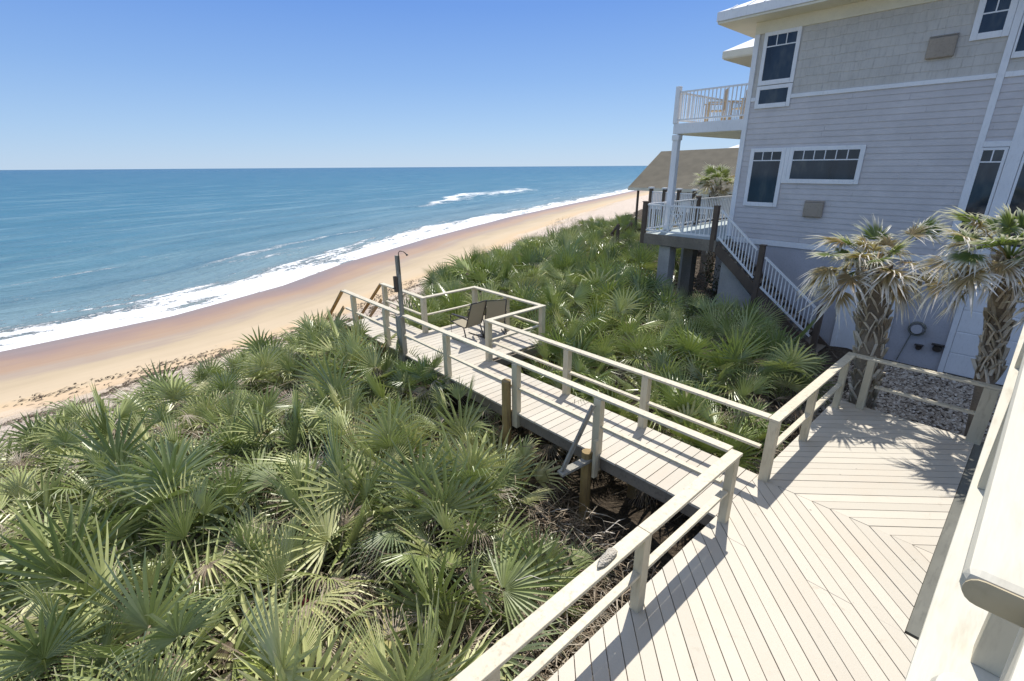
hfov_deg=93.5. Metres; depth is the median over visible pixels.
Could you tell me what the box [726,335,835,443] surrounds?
saw palmetto
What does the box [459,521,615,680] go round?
saw palmetto
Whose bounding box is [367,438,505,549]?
saw palmetto
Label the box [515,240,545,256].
saw palmetto
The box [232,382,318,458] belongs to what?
saw palmetto
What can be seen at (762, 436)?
saw palmetto
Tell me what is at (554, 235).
saw palmetto
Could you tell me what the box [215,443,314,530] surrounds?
saw palmetto
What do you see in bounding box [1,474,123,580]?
saw palmetto
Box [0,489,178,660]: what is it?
saw palmetto
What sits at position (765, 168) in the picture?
window
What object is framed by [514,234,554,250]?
saw palmetto
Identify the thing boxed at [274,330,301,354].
saw palmetto
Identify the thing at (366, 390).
saw palmetto
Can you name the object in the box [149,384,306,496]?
saw palmetto
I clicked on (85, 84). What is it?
sky
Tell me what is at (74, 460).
saw palmetto
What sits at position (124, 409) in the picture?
saw palmetto
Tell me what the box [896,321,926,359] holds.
hose reel
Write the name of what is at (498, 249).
saw palmetto
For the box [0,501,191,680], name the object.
saw palmetto
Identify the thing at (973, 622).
railing
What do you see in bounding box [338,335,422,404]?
saw palmetto
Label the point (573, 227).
saw palmetto
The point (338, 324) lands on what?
saw palmetto
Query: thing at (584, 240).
saw palmetto
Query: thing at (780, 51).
window
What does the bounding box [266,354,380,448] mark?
saw palmetto
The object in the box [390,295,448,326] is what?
saw palmetto
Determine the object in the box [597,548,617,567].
coral stone
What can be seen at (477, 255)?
saw palmetto
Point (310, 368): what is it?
leafy shrub
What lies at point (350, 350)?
saw palmetto
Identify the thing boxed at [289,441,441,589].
saw palmetto
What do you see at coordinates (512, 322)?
saw palmetto
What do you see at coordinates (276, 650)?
saw palmetto
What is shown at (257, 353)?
saw palmetto
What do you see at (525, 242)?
saw palmetto
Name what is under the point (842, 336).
door
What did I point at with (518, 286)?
saw palmetto
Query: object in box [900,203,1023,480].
cabbage palm
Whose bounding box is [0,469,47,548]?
saw palmetto
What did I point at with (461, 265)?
saw palmetto
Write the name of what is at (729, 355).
saw palmetto
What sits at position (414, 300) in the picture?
saw palmetto
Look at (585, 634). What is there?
leaf litter
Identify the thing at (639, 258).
saw palmetto
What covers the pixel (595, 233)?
saw palmetto
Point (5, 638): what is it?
saw palmetto
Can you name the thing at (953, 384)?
gravel
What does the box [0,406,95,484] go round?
saw palmetto
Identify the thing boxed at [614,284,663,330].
saw palmetto
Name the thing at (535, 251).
saw palmetto
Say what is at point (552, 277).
saw palmetto
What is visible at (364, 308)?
beach stairs
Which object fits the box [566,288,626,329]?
saw palmetto
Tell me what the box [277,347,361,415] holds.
saw palmetto
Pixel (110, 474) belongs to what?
saw palmetto
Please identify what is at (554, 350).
saw palmetto
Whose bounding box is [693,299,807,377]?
saw palmetto
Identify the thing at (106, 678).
saw palmetto
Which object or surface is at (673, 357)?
leafy shrub
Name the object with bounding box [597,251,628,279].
saw palmetto
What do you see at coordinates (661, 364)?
saw palmetto
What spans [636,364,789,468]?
saw palmetto
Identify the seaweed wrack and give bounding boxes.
[0,249,508,444]
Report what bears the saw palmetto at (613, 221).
on the ground
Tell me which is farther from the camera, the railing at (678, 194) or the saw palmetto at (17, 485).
the railing at (678, 194)
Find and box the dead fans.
[0,278,798,680]
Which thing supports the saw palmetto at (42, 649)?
on the ground
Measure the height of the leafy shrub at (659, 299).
1.692 m
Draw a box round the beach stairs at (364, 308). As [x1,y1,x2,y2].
[323,283,381,357]
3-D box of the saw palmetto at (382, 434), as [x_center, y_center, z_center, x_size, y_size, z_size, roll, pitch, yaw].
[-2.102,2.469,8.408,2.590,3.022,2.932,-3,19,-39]
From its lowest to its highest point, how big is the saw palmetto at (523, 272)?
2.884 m
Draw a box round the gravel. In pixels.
[785,361,1000,441]
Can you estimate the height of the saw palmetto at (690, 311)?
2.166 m
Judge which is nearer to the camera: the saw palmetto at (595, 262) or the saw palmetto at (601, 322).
the saw palmetto at (601, 322)
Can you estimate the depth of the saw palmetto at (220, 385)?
11.33 m
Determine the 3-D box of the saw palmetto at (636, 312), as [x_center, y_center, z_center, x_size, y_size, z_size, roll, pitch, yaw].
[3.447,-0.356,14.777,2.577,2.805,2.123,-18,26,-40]
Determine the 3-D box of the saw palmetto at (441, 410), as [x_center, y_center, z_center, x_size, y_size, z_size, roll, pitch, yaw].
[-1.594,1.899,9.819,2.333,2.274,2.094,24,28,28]
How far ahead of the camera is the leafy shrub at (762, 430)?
9.02 m
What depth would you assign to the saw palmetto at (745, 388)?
9.70 m
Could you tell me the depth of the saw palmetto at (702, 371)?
10.52 m
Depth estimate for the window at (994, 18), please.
10.46 m
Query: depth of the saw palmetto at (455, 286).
15.94 m
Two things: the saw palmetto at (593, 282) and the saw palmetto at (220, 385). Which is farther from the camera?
the saw palmetto at (593, 282)
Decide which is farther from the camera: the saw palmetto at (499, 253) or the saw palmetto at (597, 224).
the saw palmetto at (597, 224)
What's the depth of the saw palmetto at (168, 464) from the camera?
6.71 m
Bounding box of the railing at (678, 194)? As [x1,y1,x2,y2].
[647,187,728,273]
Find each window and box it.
[743,147,786,206]
[754,83,792,108]
[757,26,802,85]
[784,145,866,183]
[953,147,1008,247]
[969,0,1018,40]
[993,154,1023,250]
[1010,15,1023,58]
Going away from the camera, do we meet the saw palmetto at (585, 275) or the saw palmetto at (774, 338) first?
the saw palmetto at (774, 338)
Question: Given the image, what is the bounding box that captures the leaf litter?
[1,276,853,680]
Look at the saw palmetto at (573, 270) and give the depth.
17.08 m
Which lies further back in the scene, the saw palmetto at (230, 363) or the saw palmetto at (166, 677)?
the saw palmetto at (230, 363)
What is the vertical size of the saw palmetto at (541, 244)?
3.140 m
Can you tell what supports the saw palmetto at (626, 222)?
on the ground
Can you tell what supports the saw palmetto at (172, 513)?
on the ground
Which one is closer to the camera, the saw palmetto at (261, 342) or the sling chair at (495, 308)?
the sling chair at (495, 308)
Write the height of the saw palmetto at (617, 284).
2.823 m
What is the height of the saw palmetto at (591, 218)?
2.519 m
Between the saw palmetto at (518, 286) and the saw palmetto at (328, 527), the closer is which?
the saw palmetto at (328, 527)
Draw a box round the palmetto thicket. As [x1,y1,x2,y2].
[0,282,789,680]
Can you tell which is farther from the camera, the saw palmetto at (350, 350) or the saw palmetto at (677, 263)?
the saw palmetto at (677, 263)
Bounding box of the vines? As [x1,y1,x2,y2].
[52,325,718,678]
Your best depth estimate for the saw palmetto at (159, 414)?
9.55 m
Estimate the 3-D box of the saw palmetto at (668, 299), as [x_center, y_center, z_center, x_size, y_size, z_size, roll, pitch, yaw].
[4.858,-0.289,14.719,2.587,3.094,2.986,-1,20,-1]
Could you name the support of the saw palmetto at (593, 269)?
on the ground
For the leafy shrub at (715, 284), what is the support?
on the ground
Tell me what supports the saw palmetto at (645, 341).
on the ground
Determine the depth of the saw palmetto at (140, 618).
4.95 m
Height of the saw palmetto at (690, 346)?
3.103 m
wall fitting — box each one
[914,343,923,349]
[931,343,944,351]
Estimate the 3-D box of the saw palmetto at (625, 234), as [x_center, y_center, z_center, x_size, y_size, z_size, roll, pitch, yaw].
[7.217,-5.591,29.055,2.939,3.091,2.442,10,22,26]
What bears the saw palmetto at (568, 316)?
on the ground
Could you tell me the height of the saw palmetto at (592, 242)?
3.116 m
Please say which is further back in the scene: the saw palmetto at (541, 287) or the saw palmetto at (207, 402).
the saw palmetto at (541, 287)
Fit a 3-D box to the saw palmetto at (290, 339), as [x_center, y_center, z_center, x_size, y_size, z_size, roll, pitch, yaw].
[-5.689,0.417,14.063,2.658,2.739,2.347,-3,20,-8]
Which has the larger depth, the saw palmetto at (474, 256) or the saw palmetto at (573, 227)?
the saw palmetto at (573, 227)
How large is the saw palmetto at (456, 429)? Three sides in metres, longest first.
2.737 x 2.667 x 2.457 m
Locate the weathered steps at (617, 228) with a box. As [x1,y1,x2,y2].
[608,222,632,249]
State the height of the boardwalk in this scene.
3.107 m
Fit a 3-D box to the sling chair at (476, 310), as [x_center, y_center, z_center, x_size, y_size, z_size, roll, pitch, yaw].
[-1.083,-0.539,12.158,0.815,1.053,0.636,18,27,41]
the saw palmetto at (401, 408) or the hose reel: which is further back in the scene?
the hose reel
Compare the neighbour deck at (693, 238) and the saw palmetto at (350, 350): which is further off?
the neighbour deck at (693, 238)
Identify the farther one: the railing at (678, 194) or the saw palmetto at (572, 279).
the railing at (678, 194)
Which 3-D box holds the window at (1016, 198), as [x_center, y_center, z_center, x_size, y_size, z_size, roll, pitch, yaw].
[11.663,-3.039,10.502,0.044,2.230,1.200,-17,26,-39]
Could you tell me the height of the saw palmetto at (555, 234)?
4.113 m
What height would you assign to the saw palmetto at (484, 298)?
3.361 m
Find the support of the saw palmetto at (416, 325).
on the ground
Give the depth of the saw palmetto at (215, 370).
12.11 m
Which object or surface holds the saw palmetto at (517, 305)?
on the ground
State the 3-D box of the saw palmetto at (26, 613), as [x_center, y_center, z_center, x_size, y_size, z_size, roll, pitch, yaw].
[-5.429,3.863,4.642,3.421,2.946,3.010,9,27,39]
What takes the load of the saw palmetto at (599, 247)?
on the ground
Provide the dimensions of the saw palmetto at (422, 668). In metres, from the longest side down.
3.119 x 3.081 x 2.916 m
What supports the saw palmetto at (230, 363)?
on the ground
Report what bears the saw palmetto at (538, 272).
on the ground
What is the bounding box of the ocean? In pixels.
[0,166,646,351]
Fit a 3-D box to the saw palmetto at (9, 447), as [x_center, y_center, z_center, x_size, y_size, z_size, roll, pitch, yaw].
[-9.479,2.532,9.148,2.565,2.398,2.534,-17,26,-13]
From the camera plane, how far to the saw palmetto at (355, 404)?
9.41 m
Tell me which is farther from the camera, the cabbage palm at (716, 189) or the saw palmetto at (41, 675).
the cabbage palm at (716, 189)
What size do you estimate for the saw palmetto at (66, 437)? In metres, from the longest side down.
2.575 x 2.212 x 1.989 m
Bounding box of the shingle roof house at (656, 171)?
[628,148,838,246]
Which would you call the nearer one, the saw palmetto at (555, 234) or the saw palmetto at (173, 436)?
the saw palmetto at (173, 436)
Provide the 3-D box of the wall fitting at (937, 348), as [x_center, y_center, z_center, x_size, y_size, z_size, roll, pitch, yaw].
[10.991,0.206,12.441,0.127,0.215,0.260,-17,26,-39]
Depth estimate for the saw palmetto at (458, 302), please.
14.69 m
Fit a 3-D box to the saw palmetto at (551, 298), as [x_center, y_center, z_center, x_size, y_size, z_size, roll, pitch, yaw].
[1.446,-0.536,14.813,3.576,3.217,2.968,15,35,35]
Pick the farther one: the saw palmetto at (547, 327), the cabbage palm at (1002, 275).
the saw palmetto at (547, 327)
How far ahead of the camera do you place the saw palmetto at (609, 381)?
10.25 m
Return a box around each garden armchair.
[704,88,727,121]
[728,90,746,119]
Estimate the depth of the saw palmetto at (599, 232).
29.25 m
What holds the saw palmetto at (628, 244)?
on the ground
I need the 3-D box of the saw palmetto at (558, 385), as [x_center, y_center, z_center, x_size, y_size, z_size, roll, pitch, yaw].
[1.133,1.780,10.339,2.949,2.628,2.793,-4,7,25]
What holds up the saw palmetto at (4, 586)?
on the ground
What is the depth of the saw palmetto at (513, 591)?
5.50 m
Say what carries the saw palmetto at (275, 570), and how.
on the ground
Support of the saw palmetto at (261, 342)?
on the ground
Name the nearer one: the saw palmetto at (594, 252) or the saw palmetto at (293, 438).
the saw palmetto at (293, 438)
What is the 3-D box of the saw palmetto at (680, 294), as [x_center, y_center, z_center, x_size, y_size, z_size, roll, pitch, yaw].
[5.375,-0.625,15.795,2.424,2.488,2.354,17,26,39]
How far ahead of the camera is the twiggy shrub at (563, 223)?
33.97 m
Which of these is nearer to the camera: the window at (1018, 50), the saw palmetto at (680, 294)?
the window at (1018, 50)
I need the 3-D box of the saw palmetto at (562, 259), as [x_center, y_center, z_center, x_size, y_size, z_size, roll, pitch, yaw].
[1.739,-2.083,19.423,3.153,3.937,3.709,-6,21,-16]
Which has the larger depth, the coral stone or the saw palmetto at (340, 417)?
the saw palmetto at (340, 417)
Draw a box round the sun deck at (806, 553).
[451,352,1002,680]
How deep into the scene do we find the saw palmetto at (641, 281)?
16.04 m
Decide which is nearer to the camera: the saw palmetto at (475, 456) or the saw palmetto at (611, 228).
the saw palmetto at (475, 456)
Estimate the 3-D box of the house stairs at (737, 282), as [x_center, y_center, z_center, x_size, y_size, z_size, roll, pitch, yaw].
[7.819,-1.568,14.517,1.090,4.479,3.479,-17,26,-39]
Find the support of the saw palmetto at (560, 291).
on the ground
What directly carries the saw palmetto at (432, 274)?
on the ground
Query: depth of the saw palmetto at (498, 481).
7.06 m
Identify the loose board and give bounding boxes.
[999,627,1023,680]
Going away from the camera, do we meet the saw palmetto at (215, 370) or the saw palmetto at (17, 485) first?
the saw palmetto at (17, 485)
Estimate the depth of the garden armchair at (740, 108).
15.80 m
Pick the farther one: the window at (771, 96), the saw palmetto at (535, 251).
the saw palmetto at (535, 251)
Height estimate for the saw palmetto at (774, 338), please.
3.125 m
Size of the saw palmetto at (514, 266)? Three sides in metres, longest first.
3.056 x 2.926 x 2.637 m
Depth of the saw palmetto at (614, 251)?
21.45 m
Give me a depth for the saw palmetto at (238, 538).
6.11 m
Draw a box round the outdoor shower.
[393,251,407,352]
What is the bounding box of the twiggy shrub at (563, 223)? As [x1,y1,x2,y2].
[543,217,590,236]
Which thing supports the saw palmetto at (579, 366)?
on the ground
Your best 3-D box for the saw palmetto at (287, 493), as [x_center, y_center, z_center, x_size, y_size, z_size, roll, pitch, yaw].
[-3.073,2.674,7.212,3.064,2.986,2.751,5,26,14]
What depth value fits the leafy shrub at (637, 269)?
17.77 m
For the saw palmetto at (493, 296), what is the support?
on the ground
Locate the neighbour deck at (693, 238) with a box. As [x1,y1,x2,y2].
[640,195,731,303]
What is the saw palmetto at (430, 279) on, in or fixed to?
on the ground
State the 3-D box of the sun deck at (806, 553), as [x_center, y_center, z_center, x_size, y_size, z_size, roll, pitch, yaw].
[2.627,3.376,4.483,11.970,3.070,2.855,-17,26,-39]
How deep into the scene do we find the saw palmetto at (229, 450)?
8.47 m
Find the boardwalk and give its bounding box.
[341,283,771,525]
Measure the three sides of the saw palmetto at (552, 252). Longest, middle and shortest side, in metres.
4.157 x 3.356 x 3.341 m
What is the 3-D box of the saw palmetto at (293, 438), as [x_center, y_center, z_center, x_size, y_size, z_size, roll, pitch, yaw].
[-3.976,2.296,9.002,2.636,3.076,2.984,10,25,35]
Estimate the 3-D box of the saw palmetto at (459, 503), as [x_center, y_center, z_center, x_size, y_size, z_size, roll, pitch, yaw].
[-0.818,3.040,6.441,2.641,2.867,2.942,15,18,29]
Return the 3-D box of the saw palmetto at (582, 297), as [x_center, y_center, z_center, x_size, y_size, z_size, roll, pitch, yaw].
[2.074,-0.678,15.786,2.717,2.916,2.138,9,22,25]
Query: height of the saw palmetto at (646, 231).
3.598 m
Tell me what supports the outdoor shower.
on the boardwalk
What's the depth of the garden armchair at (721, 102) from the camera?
16.19 m
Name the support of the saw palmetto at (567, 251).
on the ground
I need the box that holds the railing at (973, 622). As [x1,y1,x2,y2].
[905,325,1023,680]
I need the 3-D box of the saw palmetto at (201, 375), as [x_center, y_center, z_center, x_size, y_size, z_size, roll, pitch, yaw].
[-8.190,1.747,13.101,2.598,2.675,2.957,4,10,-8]
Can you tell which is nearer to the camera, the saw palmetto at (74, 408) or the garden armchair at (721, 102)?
the saw palmetto at (74, 408)
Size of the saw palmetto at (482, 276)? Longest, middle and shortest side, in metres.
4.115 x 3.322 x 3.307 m
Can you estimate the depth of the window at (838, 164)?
13.33 m
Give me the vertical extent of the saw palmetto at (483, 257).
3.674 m
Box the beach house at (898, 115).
[664,0,1023,385]
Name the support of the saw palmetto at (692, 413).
on the ground
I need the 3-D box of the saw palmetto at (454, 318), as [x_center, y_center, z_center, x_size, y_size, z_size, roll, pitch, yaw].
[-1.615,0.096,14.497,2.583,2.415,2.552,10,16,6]
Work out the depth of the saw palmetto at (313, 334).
12.58 m
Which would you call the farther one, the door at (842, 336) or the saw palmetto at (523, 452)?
the door at (842, 336)
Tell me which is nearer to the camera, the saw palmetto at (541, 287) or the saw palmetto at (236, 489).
the saw palmetto at (236, 489)
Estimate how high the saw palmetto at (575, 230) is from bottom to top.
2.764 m
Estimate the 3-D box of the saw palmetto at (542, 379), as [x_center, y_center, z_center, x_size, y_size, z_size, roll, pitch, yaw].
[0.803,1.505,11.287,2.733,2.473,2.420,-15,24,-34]
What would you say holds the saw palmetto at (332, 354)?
on the ground
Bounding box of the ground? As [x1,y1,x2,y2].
[0,190,1002,680]
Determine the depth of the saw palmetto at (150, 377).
12.36 m
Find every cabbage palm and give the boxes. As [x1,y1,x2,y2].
[689,162,734,277]
[795,210,975,409]
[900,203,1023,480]
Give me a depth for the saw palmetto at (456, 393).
9.40 m
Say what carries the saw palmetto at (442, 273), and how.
on the ground
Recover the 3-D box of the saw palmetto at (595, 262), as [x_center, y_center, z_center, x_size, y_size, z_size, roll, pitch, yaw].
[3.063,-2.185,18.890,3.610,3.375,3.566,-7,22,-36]
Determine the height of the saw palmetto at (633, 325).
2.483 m
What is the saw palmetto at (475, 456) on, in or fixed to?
on the ground
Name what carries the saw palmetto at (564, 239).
on the ground
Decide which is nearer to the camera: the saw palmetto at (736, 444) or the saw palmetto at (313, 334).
the saw palmetto at (736, 444)
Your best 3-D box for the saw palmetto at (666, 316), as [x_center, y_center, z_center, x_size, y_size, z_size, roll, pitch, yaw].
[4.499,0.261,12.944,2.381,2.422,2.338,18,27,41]
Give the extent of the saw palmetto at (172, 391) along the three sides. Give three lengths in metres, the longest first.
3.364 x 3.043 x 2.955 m
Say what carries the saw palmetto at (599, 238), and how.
on the ground
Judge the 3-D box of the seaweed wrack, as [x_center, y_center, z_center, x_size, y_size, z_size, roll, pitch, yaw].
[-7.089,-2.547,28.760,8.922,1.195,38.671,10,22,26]
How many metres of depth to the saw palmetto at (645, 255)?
21.38 m
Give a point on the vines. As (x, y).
(368, 549)
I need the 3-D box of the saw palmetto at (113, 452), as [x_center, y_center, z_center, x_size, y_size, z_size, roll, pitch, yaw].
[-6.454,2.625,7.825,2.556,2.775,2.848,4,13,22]
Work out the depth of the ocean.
83.58 m
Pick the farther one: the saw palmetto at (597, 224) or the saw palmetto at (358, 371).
the saw palmetto at (597, 224)
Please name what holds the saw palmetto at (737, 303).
on the ground
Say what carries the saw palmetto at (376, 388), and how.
on the ground
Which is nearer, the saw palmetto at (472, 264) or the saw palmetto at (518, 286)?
the saw palmetto at (518, 286)
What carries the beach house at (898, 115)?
on the ground
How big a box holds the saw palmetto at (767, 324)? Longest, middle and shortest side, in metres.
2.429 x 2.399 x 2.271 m
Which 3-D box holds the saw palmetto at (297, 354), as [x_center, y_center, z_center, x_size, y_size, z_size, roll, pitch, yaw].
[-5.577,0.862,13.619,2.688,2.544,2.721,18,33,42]
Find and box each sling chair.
[450,300,485,341]
[480,299,506,338]
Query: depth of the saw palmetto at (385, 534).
6.82 m
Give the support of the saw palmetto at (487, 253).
on the ground
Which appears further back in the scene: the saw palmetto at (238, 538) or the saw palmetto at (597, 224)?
the saw palmetto at (597, 224)
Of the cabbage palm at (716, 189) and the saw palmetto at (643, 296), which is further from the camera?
the cabbage palm at (716, 189)
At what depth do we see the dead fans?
6.59 m
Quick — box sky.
[0,0,753,169]
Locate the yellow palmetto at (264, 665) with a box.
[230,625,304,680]
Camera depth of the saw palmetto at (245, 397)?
10.20 m
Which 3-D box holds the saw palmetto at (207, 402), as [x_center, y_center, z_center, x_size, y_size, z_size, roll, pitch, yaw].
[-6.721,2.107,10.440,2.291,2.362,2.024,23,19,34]
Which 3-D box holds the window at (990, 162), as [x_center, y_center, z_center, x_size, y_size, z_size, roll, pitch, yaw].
[10.928,-3.316,11.265,0.044,2.240,0.470,-17,26,-39]
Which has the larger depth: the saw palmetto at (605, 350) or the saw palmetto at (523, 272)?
the saw palmetto at (523, 272)
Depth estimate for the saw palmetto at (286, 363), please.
12.12 m
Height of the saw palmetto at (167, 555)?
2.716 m
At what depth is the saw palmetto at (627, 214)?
45.63 m
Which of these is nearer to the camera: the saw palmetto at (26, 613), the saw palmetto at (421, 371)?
the saw palmetto at (26, 613)
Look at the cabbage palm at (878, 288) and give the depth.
8.72 m
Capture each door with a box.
[830,270,901,348]
[943,289,1023,384]
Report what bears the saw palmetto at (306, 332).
on the ground
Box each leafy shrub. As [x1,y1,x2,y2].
[295,345,330,389]
[615,257,656,281]
[631,338,742,385]
[646,290,711,331]
[676,255,721,303]
[698,399,789,458]
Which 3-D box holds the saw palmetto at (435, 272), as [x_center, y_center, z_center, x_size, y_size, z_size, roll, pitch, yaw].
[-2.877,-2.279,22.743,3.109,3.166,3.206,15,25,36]
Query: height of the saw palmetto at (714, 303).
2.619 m
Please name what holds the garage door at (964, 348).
in the beach house at (898, 115)
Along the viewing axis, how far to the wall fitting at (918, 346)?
12.69 m
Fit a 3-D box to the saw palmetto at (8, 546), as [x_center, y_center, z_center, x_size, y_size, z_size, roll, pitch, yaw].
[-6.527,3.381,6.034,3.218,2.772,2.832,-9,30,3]
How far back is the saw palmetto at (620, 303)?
13.85 m
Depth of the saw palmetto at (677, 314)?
13.56 m
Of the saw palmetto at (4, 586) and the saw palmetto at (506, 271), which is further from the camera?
the saw palmetto at (506, 271)
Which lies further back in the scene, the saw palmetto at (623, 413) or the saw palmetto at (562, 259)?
the saw palmetto at (562, 259)
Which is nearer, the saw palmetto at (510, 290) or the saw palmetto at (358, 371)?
the saw palmetto at (358, 371)
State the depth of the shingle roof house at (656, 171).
33.14 m
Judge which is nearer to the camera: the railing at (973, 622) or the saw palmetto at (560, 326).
the railing at (973, 622)
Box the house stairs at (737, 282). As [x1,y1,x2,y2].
[714,210,829,355]
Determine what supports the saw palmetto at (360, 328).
on the ground
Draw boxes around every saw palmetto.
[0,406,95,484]
[0,412,130,500]
[0,418,82,497]
[0,448,55,511]
[0,450,80,546]
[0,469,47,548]
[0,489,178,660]
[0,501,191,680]
[0,502,97,623]
[0,543,93,666]
[0,565,165,680]
[0,577,95,680]
[0,579,24,648]
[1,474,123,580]
[4,394,155,462]
[5,660,57,680]
[6,436,164,521]
[7,410,188,539]
[12,381,157,484]
[12,524,301,680]
[23,431,240,547]
[34,631,261,680]
[43,512,265,680]
[47,427,267,653]
[52,567,395,680]
[54,642,167,680]
[63,465,294,676]
[77,413,270,531]
[83,401,204,490]
[104,359,188,423]
[108,369,221,434]
[114,507,334,674]
[145,388,233,442]
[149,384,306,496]
[151,445,331,578]
[151,507,392,679]
[163,357,226,405]
[178,366,266,434]
[187,364,268,401]
[189,380,285,436]
[193,408,402,583]
[196,415,303,512]
[202,348,268,395]
[209,590,533,680]
[210,385,350,509]
[213,340,305,402]
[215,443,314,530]
[229,325,287,384]
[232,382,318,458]
[244,345,286,382]
[249,345,321,397]
[254,471,423,624]
[258,401,431,482]
[264,342,328,396]
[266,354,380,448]
[272,312,338,358]
[274,308,334,361]
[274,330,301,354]
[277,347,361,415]
[280,319,361,398]
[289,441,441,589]
[290,310,367,369]
[292,380,404,462]
[298,340,341,398]
[302,306,405,397]
[305,324,418,411]
[313,343,403,418]
[314,395,462,511]
[335,374,426,421]
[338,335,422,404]
[340,392,464,488]
[344,447,539,656]
[347,434,498,602]
[348,360,454,438]
[357,528,584,680]
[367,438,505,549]
[371,412,545,564]
[378,380,483,448]
[382,346,476,421]
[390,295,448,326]
[393,284,444,317]
[394,294,449,379]
[401,392,527,497]
[405,268,471,305]
[410,262,456,303]
[413,374,501,450]
[418,260,466,300]
[418,272,497,316]
[419,282,470,329]
[420,267,458,293]
[420,428,553,576]
[431,248,520,299]
[433,269,493,296]
[433,288,520,328]
[436,245,480,277]
[437,309,466,326]
[439,255,502,293]
[440,253,522,297]
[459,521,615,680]
[465,277,528,326]
[466,247,484,265]
[466,426,573,548]
[470,246,507,258]
[472,252,543,293]
[476,247,515,271]
[483,239,528,273]
[486,359,588,434]
[487,245,515,253]
[490,283,512,302]
[491,281,557,333]
[493,308,538,359]
[495,278,547,321]
[496,257,573,300]
[498,251,529,274]
[500,264,538,286]
[507,305,566,374]
[510,237,542,252]
[510,245,554,298]
[510,273,599,327]
[513,245,549,270]
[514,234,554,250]
[515,239,586,284]
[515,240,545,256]
[518,309,615,381]
[519,365,620,475]
[520,278,578,323]
[522,319,612,393]
[523,282,565,296]
[532,240,558,259]
[533,305,610,361]
[535,245,591,272]
[536,259,570,288]
[537,233,598,261]
[542,226,586,251]
[543,227,567,242]
[543,227,596,263]
[543,281,611,323]
[547,232,611,257]
[547,353,638,404]
[549,264,597,301]
[552,267,634,325]
[553,255,596,293]
[554,381,638,468]
[559,232,606,250]
[559,305,618,359]
[559,320,639,387]
[560,220,581,233]
[560,243,627,279]
[561,225,589,237]
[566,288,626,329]
[572,274,644,318]
[574,369,657,415]
[575,258,652,305]
[577,228,604,247]
[578,215,607,234]
[579,257,645,291]
[580,245,620,268]
[581,217,606,238]
[585,227,620,263]
[586,238,625,259]
[588,315,687,412]
[590,234,616,244]
[593,373,755,507]
[594,219,623,246]
[594,241,637,269]
[595,309,659,384]
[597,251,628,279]
[597,285,652,326]
[597,286,676,366]
[603,263,678,323]
[604,217,616,234]
[607,213,640,240]
[612,225,654,248]
[613,243,657,295]
[613,345,699,430]
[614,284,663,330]
[615,213,638,220]
[619,236,657,277]
[627,226,662,249]
[628,241,673,285]
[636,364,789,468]
[641,281,700,347]
[641,301,716,364]
[642,318,765,401]
[648,350,747,432]
[651,244,695,284]
[651,284,707,319]
[654,303,705,343]
[664,322,796,419]
[667,289,752,346]
[670,397,765,515]
[672,297,718,319]
[672,360,791,456]
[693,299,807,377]
[694,406,785,473]
[699,293,790,338]
[716,319,832,404]
[717,313,805,363]
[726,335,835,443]
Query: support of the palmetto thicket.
on the ground
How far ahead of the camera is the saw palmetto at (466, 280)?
17.53 m
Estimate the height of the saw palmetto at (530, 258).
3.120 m
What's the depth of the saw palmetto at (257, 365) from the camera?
12.42 m
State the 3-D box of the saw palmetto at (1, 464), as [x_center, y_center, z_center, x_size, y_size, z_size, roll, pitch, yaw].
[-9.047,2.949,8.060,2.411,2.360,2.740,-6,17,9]

